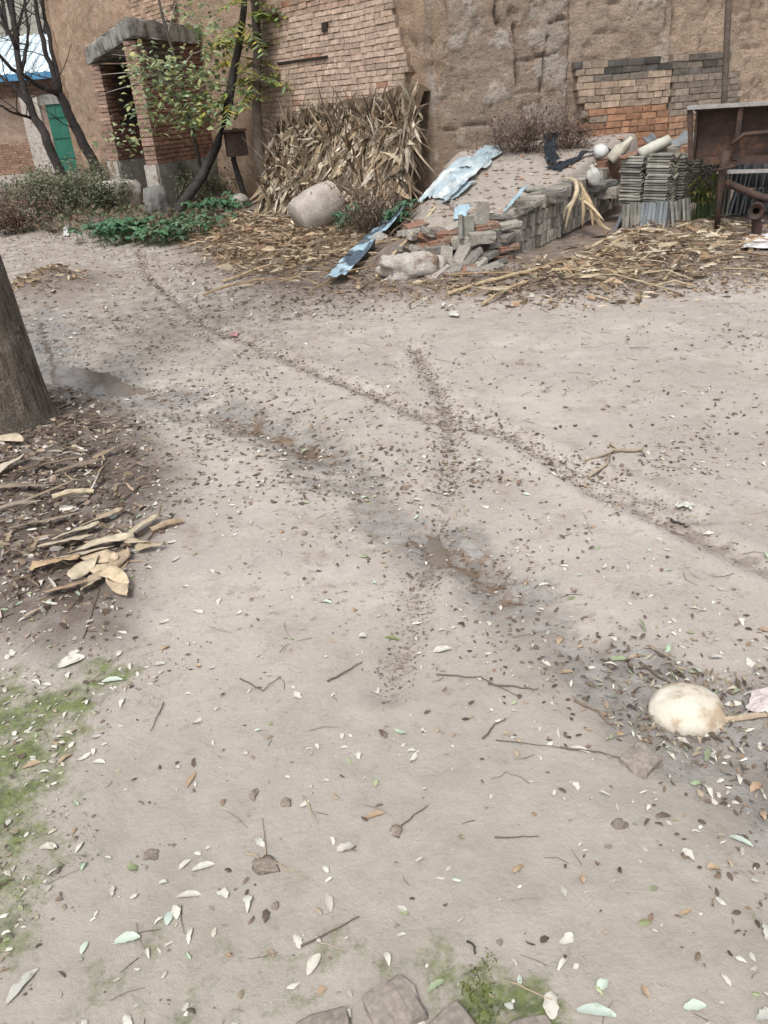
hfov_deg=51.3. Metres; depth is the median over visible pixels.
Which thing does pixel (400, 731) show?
fallen leaf
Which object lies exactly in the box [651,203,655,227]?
roof tile
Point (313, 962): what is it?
fallen leaf
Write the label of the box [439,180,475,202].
plastic sheet
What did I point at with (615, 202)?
stacked brick
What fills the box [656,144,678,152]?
cream block
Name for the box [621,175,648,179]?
roof tile
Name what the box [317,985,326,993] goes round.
fallen leaf
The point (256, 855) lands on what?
twig
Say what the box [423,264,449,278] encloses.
rubble brick
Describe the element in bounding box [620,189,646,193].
roof tile
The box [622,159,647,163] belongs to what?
roof tile
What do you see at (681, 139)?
tile shard
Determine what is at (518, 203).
stacked brick
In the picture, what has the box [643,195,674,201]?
roof tile
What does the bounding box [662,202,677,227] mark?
roof tile
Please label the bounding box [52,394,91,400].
corn husk
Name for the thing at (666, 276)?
corn stalk
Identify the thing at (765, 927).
fallen leaf
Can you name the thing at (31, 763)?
fallen leaf
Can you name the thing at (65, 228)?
paper scrap
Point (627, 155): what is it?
flat tile
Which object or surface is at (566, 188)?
stacked brick
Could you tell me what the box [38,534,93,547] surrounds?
corn husk
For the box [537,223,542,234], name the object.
stacked brick
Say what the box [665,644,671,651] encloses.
fallen leaf
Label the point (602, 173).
stacked brick
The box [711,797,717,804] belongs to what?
fallen leaf
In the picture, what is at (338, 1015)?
paving brick
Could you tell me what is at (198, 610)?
fallen leaf
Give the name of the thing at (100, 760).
fallen leaf
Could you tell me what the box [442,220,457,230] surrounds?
rubble brick
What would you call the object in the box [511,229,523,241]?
stacked brick
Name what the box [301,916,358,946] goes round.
twig
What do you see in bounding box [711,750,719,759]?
fallen leaf
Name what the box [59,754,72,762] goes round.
fallen leaf
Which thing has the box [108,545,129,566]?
corn husk
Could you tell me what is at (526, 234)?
stacked brick
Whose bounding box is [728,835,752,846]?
fallen leaf
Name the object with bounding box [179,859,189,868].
fallen leaf
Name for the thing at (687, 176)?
roof tile
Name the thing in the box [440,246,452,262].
rubble brick
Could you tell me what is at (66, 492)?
corn stalk
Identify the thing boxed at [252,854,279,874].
mud clod
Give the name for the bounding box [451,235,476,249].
rubble brick
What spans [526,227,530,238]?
stacked brick
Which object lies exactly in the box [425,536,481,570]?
puddle
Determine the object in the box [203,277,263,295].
corn stalk
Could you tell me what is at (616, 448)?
twig
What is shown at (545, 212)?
stacked brick
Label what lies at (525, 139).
shrub
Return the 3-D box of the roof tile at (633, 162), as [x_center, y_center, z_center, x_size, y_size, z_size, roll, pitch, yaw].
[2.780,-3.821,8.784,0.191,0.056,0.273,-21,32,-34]
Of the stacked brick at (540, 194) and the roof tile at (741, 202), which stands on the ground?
the roof tile at (741, 202)
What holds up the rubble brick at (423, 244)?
on the rubble brick
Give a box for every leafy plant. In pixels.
[67,217,125,243]
[89,215,160,246]
[124,216,202,248]
[146,211,236,244]
[179,191,253,218]
[332,202,371,232]
[381,198,419,232]
[688,173,717,222]
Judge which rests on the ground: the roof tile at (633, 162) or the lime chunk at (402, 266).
the lime chunk at (402, 266)
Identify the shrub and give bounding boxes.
[0,161,82,224]
[0,172,55,207]
[0,175,62,234]
[5,160,80,193]
[23,148,109,214]
[58,152,136,213]
[73,145,109,185]
[157,149,244,209]
[311,148,414,237]
[459,92,591,161]
[538,84,622,151]
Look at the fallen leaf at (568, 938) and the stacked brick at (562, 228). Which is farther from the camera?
the stacked brick at (562, 228)
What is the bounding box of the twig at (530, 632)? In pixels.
[512,628,551,636]
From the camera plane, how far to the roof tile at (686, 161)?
8.60 m
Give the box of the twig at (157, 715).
[150,702,163,730]
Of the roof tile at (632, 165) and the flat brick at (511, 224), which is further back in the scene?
the roof tile at (632, 165)
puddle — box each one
[31,323,167,405]
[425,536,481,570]
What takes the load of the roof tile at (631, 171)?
on the roof tile at (636, 174)
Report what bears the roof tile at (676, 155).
on the roof tile at (672, 158)
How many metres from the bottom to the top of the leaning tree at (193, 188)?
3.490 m
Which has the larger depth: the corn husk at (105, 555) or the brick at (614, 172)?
the brick at (614, 172)
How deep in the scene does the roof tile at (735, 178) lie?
9.18 m
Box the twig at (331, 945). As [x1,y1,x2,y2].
[319,942,347,951]
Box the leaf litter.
[0,150,767,1023]
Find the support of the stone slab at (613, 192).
on the stacked brick
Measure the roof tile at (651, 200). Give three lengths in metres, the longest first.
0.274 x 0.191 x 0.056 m
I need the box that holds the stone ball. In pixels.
[648,682,726,735]
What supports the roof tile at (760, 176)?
on the ground
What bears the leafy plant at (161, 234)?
on the ground
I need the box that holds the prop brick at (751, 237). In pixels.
[742,233,765,240]
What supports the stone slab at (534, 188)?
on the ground
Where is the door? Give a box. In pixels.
[45,104,77,173]
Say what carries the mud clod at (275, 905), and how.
on the ground
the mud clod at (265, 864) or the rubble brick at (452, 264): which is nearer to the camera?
the mud clod at (265, 864)
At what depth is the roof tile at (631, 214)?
8.61 m
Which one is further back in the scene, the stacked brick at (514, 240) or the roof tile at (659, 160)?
the roof tile at (659, 160)
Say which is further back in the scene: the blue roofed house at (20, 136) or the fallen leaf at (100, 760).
the blue roofed house at (20, 136)
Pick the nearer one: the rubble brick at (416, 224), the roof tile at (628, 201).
the rubble brick at (416, 224)
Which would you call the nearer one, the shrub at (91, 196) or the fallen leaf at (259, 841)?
the fallen leaf at (259, 841)
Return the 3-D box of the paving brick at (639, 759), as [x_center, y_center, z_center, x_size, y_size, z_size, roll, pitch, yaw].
[0.677,0.669,2.116,0.097,0.072,0.096,-26,37,-32]
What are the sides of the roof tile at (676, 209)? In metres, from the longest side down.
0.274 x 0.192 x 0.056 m
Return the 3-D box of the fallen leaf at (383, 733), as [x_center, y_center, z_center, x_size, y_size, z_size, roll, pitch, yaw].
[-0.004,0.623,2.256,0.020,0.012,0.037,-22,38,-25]
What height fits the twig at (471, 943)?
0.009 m
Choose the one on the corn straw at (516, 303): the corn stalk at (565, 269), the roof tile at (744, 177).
the corn stalk at (565, 269)
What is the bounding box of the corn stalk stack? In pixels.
[240,75,434,228]
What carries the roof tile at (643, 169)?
on the roof tile at (631, 171)
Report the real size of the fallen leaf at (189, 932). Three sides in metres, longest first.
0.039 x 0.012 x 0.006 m
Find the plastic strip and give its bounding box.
[325,205,403,277]
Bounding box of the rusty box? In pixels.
[222,128,250,205]
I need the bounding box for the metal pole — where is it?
[715,0,731,191]
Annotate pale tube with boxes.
[637,135,671,156]
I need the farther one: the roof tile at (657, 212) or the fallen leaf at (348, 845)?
the roof tile at (657, 212)
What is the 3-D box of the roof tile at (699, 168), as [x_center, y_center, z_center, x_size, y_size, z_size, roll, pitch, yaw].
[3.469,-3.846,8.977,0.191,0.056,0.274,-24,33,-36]
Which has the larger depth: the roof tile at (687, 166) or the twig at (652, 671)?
the roof tile at (687, 166)
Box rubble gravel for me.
[396,133,624,240]
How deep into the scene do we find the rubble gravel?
8.86 m
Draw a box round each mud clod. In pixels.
[142,849,158,860]
[249,788,258,800]
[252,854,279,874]
[271,901,278,909]
[280,797,290,806]
[390,824,401,836]
[496,938,502,946]
[611,818,628,829]
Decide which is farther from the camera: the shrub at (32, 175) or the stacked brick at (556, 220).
the shrub at (32, 175)
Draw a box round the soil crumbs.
[0,196,767,1014]
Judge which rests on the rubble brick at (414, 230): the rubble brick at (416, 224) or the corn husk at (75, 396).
the rubble brick at (416, 224)
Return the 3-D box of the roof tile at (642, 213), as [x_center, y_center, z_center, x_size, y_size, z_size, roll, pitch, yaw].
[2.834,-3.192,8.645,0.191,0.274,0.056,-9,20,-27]
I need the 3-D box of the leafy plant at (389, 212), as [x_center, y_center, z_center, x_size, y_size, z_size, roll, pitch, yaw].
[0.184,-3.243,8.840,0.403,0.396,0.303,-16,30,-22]
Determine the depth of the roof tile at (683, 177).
8.69 m
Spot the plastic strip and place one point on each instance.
(358, 251)
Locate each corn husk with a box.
[0,433,23,440]
[0,454,24,472]
[0,482,64,487]
[9,455,81,472]
[9,511,81,528]
[29,553,79,569]
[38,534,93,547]
[43,579,87,592]
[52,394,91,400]
[52,521,99,539]
[53,458,102,473]
[59,546,113,557]
[67,554,98,579]
[69,532,133,553]
[78,549,117,562]
[80,570,101,590]
[81,507,122,525]
[90,563,128,583]
[93,443,127,458]
[106,578,128,595]
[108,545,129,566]
[113,537,150,543]
[128,513,159,531]
[135,541,165,550]
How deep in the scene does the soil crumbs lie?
3.47 m
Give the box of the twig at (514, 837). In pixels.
[495,836,536,837]
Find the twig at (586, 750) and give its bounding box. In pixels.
[560,746,618,757]
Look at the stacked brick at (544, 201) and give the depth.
8.13 m
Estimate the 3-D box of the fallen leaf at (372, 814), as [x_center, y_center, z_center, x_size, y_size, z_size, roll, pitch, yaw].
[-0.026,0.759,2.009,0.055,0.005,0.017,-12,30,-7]
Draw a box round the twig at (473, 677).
[436,673,519,696]
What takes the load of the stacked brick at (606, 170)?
on the stacked brick
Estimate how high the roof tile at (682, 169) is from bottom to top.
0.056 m
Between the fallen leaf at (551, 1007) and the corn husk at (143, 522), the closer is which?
the fallen leaf at (551, 1007)
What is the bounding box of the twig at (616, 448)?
[583,442,642,477]
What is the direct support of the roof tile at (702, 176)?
on the roof tile
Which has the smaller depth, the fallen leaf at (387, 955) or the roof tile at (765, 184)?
the fallen leaf at (387, 955)
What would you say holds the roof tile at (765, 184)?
on the ground
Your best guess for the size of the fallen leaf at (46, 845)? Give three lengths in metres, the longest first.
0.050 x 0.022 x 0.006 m
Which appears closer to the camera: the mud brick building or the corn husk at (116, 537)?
the corn husk at (116, 537)
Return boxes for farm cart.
[687,101,767,234]
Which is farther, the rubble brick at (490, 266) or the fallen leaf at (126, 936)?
the rubble brick at (490, 266)
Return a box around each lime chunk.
[374,250,438,280]
[437,255,448,268]
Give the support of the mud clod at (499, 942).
on the ground
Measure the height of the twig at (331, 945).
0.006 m
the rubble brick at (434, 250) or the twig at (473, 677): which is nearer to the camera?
the twig at (473, 677)
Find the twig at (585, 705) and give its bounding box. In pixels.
[574,699,615,727]
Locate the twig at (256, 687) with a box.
[239,676,280,690]
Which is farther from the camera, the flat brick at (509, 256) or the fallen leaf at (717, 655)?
the flat brick at (509, 256)
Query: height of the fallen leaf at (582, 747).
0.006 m
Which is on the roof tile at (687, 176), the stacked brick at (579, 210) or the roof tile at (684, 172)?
the roof tile at (684, 172)
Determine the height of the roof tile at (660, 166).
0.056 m
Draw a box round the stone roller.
[288,180,344,232]
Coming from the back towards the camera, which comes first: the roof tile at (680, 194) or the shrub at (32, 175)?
the shrub at (32, 175)
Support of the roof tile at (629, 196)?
on the roof tile at (635, 199)
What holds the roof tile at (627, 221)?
on the ground
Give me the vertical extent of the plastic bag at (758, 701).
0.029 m
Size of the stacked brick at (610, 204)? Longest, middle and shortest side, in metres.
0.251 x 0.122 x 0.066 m
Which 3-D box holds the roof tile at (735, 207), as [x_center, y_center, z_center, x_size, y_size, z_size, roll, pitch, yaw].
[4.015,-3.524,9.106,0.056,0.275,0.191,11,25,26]
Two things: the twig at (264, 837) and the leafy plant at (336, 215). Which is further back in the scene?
the leafy plant at (336, 215)
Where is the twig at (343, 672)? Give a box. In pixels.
[327,661,361,681]
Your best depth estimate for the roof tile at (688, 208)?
8.70 m
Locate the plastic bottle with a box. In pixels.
[607,136,633,164]
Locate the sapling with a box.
[89,0,250,203]
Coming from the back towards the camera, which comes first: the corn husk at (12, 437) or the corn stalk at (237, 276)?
the corn stalk at (237, 276)
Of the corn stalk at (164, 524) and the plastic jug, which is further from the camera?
the plastic jug
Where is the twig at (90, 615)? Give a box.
[82,589,99,637]
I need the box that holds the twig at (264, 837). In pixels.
[262,819,266,853]
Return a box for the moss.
[0,647,503,1023]
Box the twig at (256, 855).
[245,851,306,878]
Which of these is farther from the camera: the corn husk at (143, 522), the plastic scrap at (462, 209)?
the plastic scrap at (462, 209)
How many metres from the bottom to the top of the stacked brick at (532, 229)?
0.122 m
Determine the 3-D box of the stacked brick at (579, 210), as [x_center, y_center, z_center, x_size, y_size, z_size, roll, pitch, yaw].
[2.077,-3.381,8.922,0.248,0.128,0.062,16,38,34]
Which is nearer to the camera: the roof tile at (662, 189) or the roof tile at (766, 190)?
the roof tile at (662, 189)
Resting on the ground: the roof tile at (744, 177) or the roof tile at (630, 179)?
the roof tile at (744, 177)
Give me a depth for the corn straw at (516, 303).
6.88 m
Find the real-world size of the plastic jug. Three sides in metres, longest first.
0.215 x 0.163 x 0.160 m
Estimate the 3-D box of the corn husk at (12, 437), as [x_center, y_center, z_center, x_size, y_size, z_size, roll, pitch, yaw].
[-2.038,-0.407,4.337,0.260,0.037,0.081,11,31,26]
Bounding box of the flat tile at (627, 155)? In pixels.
[617,150,637,159]
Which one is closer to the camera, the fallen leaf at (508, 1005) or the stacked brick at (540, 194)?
the fallen leaf at (508, 1005)
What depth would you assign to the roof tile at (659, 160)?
8.49 m
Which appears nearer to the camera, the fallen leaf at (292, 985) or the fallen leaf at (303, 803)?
the fallen leaf at (292, 985)
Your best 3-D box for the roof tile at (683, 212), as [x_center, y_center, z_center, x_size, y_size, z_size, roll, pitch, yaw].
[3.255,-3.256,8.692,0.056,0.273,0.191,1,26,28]
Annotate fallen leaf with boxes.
[5,968,37,1004]
[9,649,15,655]
[17,753,25,759]
[22,760,40,767]
[39,842,56,848]
[58,653,84,667]
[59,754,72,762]
[68,649,79,654]
[75,752,89,761]
[75,841,83,852]
[79,861,85,869]
[80,941,87,953]
[93,758,104,762]
[101,676,121,681]
[108,885,114,896]
[113,931,139,943]
[122,1014,131,1023]
[127,863,136,870]
[145,947,149,958]
[154,660,164,664]
[164,911,172,924]
[171,905,180,918]
[177,890,200,896]
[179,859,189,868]
[181,1003,188,1011]
[186,772,196,786]
[186,927,192,943]
[192,608,202,612]
[192,861,214,870]
[217,888,228,897]
[243,894,251,911]
[253,836,264,846]
[262,909,269,922]
[286,982,300,988]
[293,691,301,698]
[293,934,302,948]
[300,800,309,806]
[306,953,320,974]
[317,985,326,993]
[322,866,328,871]
[324,892,332,911]
[337,841,355,851]
[346,1007,351,1017]
[355,751,360,759]
[359,632,366,637]
[365,811,383,817]
[379,729,386,737]
[383,952,390,965]
[385,635,398,639]
[395,728,405,733]
[410,752,417,760]
[427,979,444,992]
[433,645,451,651]
[504,1002,513,1008]
[512,864,522,872]
[517,974,521,983]
[541,659,550,665]
[543,991,558,1018]
[556,636,563,643]
[557,957,568,970]
[559,884,567,895]
[559,932,573,944]
[560,669,572,672]
[571,746,589,752]
[573,782,579,789]
[576,1003,615,1016]
[579,874,585,882]
[596,978,608,989]
[610,655,626,659]
[638,919,651,925]
[641,985,649,997]
[656,811,670,817]
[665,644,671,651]
[680,908,690,913]
[681,848,694,860]
[683,998,705,1010]
[690,779,701,784]
[707,862,721,870]
[710,654,722,657]
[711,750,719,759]
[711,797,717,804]
[721,973,731,985]
[724,701,741,705]
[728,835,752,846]
[736,774,741,783]
[738,617,744,625]
[746,657,754,666]
[750,781,763,791]
[756,1007,767,1020]
[758,741,762,749]
[759,810,766,819]
[762,921,767,940]
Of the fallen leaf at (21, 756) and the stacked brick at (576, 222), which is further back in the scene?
the stacked brick at (576, 222)
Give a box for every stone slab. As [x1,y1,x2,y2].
[474,220,490,225]
[475,201,489,220]
[524,186,544,191]
[538,190,566,203]
[589,179,617,191]
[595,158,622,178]
[597,185,620,199]
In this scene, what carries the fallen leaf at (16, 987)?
on the ground
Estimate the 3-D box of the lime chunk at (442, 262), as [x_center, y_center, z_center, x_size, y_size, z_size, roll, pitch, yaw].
[0.503,-2.275,7.374,0.203,0.184,0.190,-19,31,-25]
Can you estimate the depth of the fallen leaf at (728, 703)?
2.29 m
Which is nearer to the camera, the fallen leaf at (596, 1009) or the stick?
the fallen leaf at (596, 1009)
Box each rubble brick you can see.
[391,245,410,252]
[397,227,420,237]
[402,233,417,240]
[404,219,429,229]
[408,244,423,251]
[415,242,426,247]
[417,232,436,242]
[421,226,442,234]
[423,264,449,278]
[424,244,450,254]
[427,236,452,246]
[435,230,457,238]
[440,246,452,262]
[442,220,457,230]
[443,265,462,273]
[449,260,466,266]
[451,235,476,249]
[452,242,471,262]
[460,264,476,275]
[463,247,482,265]
[466,266,490,275]
[467,230,495,245]
[474,220,499,231]
[474,257,487,266]
[477,249,497,260]
[478,261,503,270]
[491,256,507,264]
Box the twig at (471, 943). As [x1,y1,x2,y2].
[466,940,475,953]
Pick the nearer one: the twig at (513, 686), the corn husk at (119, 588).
the twig at (513, 686)
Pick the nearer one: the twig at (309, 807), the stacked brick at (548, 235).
the twig at (309, 807)
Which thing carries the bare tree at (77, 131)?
on the ground
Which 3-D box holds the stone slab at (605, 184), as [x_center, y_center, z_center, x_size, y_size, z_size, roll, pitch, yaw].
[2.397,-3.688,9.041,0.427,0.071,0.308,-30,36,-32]
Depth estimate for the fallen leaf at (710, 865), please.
1.82 m
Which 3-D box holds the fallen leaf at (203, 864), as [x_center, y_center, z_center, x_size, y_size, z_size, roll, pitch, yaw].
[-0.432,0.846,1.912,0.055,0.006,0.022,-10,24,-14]
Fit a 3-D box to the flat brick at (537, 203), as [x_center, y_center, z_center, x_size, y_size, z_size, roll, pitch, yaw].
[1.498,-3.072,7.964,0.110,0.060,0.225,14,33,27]
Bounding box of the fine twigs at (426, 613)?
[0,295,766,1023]
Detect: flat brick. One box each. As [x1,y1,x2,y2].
[483,241,508,248]
[489,213,511,219]
[490,254,512,261]
[493,230,505,236]
[495,243,519,252]
[496,231,515,242]
[498,219,522,230]
[514,205,533,213]
[525,199,543,207]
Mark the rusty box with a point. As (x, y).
(235, 140)
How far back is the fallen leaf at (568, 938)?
1.68 m
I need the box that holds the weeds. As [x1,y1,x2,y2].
[0,186,237,246]
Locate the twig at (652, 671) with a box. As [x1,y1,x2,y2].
[639,661,670,682]
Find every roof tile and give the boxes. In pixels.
[618,194,642,197]
[619,170,649,174]
[619,198,645,201]
[619,200,646,203]
[620,173,648,176]
[620,178,644,180]
[620,181,644,185]
[620,184,645,187]
[620,186,644,190]
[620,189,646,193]
[620,192,643,196]
[621,164,646,169]
[621,167,648,171]
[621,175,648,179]
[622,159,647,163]
[622,161,647,166]
[622,204,626,230]
[625,205,630,227]
[627,155,649,160]
[630,203,633,228]
[633,203,640,227]
[636,204,641,227]
[639,203,645,225]
[642,202,649,226]
[643,192,674,198]
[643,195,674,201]
[643,199,674,201]
[644,178,676,184]
[644,181,675,186]
[644,184,675,190]
[644,187,675,192]
[644,190,675,195]
[645,176,677,181]
[646,164,678,169]
[646,169,677,175]
[646,202,654,226]
[647,158,679,164]
[647,167,678,172]
[647,173,678,178]
[648,161,679,166]
[649,152,681,158]
[649,155,681,160]
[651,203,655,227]
[654,202,659,227]
[657,201,663,227]
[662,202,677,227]
[670,201,674,226]
[673,195,690,198]
[674,192,690,197]
[675,179,692,183]
[675,181,692,186]
[675,185,692,189]
[675,187,691,192]
[675,190,690,194]
[675,201,679,227]
[676,170,693,175]
[677,164,695,169]
[677,175,693,181]
[678,159,695,164]
[678,162,693,166]
[678,167,693,172]
[678,172,693,178]
[678,199,681,224]
[681,198,686,220]
[685,197,690,221]
[692,166,708,171]
[693,170,705,174]
[693,172,706,177]
[694,164,707,169]
[706,192,715,216]
[721,190,726,215]
[724,165,730,190]
[724,190,731,215]
[726,164,734,190]
[728,191,737,215]
[729,164,739,189]
[733,192,740,215]
[737,164,744,183]
[737,194,745,215]
[741,164,750,185]
[741,196,747,214]
[745,164,753,187]
[745,189,754,213]
[749,164,758,187]
[756,163,764,186]
[756,163,767,187]
[761,173,767,187]
[763,187,767,212]
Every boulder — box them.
[231,193,249,208]
[370,232,391,251]
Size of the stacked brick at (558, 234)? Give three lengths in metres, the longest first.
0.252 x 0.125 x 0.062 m
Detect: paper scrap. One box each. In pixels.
[63,226,68,235]
[448,310,458,315]
[674,501,693,508]
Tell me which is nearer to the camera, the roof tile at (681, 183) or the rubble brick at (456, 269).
the rubble brick at (456, 269)
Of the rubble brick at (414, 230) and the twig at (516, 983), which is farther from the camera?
the rubble brick at (414, 230)
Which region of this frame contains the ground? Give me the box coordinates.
[0,133,767,1023]
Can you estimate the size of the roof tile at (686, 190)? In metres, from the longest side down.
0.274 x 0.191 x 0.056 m
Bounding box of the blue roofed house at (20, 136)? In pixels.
[0,33,77,174]
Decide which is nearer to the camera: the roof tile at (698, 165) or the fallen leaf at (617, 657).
the fallen leaf at (617, 657)
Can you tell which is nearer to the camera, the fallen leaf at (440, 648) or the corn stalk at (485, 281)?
the fallen leaf at (440, 648)
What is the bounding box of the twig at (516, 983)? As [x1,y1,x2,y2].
[510,981,551,999]
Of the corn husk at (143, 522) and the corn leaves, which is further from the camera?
the corn leaves
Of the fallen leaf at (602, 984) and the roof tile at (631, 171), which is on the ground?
the fallen leaf at (602, 984)
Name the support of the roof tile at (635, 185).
on the roof tile at (628, 187)
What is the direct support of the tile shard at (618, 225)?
on the ground
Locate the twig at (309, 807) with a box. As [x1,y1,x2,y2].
[302,795,317,822]
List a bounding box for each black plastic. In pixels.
[542,133,560,163]
[545,148,610,170]
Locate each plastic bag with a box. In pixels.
[740,233,767,247]
[744,687,767,712]
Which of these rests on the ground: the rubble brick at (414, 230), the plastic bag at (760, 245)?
the rubble brick at (414, 230)
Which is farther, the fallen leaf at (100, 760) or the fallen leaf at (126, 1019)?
the fallen leaf at (100, 760)
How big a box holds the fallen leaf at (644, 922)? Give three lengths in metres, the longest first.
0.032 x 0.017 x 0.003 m
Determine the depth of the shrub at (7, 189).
17.01 m
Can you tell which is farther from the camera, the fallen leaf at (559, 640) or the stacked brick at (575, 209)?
the stacked brick at (575, 209)
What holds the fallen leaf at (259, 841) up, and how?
on the ground
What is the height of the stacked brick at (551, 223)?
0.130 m
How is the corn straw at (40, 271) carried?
on the ground
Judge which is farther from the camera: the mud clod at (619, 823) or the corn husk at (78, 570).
the corn husk at (78, 570)
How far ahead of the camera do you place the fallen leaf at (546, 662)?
2.52 m
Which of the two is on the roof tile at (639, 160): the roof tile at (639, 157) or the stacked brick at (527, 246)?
the roof tile at (639, 157)
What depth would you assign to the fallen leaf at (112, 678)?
2.54 m
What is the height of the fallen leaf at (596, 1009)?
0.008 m
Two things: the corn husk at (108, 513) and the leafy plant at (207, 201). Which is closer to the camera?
the corn husk at (108, 513)
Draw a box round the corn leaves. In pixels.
[562,177,610,230]
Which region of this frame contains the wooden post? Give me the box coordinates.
[250,0,264,179]
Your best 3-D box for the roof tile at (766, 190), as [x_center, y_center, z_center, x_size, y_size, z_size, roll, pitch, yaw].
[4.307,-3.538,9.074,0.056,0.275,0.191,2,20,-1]
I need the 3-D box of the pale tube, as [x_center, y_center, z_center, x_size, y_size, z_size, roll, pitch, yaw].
[2.946,-3.978,8.717,0.342,0.125,0.124,-24,28,5]
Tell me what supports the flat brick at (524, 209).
on the stacked brick at (523, 219)
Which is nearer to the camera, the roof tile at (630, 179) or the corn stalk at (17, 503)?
the corn stalk at (17, 503)
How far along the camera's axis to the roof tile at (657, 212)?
8.54 m
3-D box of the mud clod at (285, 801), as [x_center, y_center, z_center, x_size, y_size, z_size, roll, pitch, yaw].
[-0.254,0.751,2.070,0.029,0.014,0.030,-5,28,-1]
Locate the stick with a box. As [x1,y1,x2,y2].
[725,712,767,723]
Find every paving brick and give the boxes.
[296,1006,349,1023]
[362,974,427,1023]
[428,1001,475,1023]
[508,1015,550,1023]
[619,741,663,779]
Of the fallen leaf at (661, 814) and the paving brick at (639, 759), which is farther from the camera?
the paving brick at (639, 759)
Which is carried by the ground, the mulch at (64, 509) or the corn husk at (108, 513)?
the mulch at (64, 509)
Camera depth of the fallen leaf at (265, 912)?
1.78 m
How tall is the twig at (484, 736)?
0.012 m
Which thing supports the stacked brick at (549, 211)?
on the stacked brick
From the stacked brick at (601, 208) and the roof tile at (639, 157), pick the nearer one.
the roof tile at (639, 157)
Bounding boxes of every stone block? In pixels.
[96,179,142,208]
[143,185,170,216]
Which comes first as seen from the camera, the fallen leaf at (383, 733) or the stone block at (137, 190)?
the fallen leaf at (383, 733)
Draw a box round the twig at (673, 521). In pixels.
[669,518,688,527]
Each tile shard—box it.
[458,214,473,239]
[613,212,621,229]
[643,133,657,143]
[671,130,693,147]
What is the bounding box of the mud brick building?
[44,0,767,217]
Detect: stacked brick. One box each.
[508,230,520,242]
[509,216,526,228]
[510,232,517,242]
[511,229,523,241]
[512,214,527,226]
[513,199,536,212]
[519,197,541,210]
[522,241,525,250]
[523,195,545,207]
[523,214,533,226]
[524,228,527,240]
[525,239,529,250]
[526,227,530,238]
[527,194,547,206]
[530,226,534,236]
[534,224,536,236]
[534,235,540,247]
[535,211,541,223]
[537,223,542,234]
[539,234,542,245]
[541,210,543,222]
[542,207,547,219]
[546,188,563,189]
[546,230,550,242]
[548,206,551,217]
[550,185,568,197]
[550,217,552,228]
[551,204,555,216]
[552,185,571,196]
[553,215,559,226]
[553,227,556,238]
[555,184,573,196]
[556,226,560,237]
[558,213,562,225]
[561,223,564,234]
[562,200,567,209]
[567,179,584,190]
[569,220,571,231]
[573,177,587,188]
[573,207,577,216]
[573,216,577,227]
[577,203,580,214]
[593,196,596,207]
[598,168,608,178]
[599,171,604,181]
[600,204,602,213]
[608,199,612,209]
[613,198,617,205]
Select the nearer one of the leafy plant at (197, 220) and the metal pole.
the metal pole
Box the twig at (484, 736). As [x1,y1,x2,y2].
[482,718,505,738]
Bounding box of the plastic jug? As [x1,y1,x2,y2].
[586,165,601,185]
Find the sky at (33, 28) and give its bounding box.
[0,0,47,73]
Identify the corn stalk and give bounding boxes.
[0,477,78,511]
[52,488,93,499]
[150,518,182,532]
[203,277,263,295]
[223,254,306,281]
[374,231,412,277]
[399,206,437,247]
[446,265,549,294]
[478,280,528,305]
[552,259,622,273]
[596,228,638,256]
[663,237,704,281]
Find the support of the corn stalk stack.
on the ground
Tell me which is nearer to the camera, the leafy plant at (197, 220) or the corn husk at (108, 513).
the corn husk at (108, 513)
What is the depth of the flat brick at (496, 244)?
7.58 m
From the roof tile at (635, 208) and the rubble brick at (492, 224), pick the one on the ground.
the roof tile at (635, 208)
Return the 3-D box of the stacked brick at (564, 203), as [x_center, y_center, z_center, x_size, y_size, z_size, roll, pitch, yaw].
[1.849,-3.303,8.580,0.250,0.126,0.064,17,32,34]
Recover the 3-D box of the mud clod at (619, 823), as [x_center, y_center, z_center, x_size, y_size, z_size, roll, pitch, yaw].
[0.571,0.756,1.936,0.039,0.006,0.036,-25,34,-34]
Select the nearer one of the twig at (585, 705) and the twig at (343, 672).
the twig at (585, 705)
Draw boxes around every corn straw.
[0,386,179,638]
[11,263,88,292]
[171,201,441,289]
[271,247,767,312]
[522,214,767,301]
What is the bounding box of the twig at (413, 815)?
[401,805,427,825]
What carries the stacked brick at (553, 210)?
on the stacked brick at (551, 223)
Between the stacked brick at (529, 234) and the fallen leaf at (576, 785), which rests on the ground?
the fallen leaf at (576, 785)
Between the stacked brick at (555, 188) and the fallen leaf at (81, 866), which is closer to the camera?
the fallen leaf at (81, 866)
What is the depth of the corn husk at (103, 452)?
4.11 m
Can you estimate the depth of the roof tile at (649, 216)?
8.56 m
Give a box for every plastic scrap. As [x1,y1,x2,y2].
[230,332,237,336]
[454,203,470,218]
[503,185,527,211]
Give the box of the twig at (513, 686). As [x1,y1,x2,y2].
[488,682,537,689]
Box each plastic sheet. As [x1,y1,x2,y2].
[417,153,489,201]
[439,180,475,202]
[460,145,507,167]
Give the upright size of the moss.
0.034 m
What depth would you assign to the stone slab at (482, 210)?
7.68 m
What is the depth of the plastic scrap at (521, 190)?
8.08 m
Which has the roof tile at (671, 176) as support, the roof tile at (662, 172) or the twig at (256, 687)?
the roof tile at (662, 172)
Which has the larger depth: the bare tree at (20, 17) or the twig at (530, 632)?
the bare tree at (20, 17)
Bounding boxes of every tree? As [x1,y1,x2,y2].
[0,0,45,71]
[0,0,79,207]
[0,0,107,180]
[0,255,59,434]
[1,0,46,72]
[2,0,29,71]
[171,0,293,218]
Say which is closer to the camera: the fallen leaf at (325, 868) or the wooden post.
the fallen leaf at (325, 868)

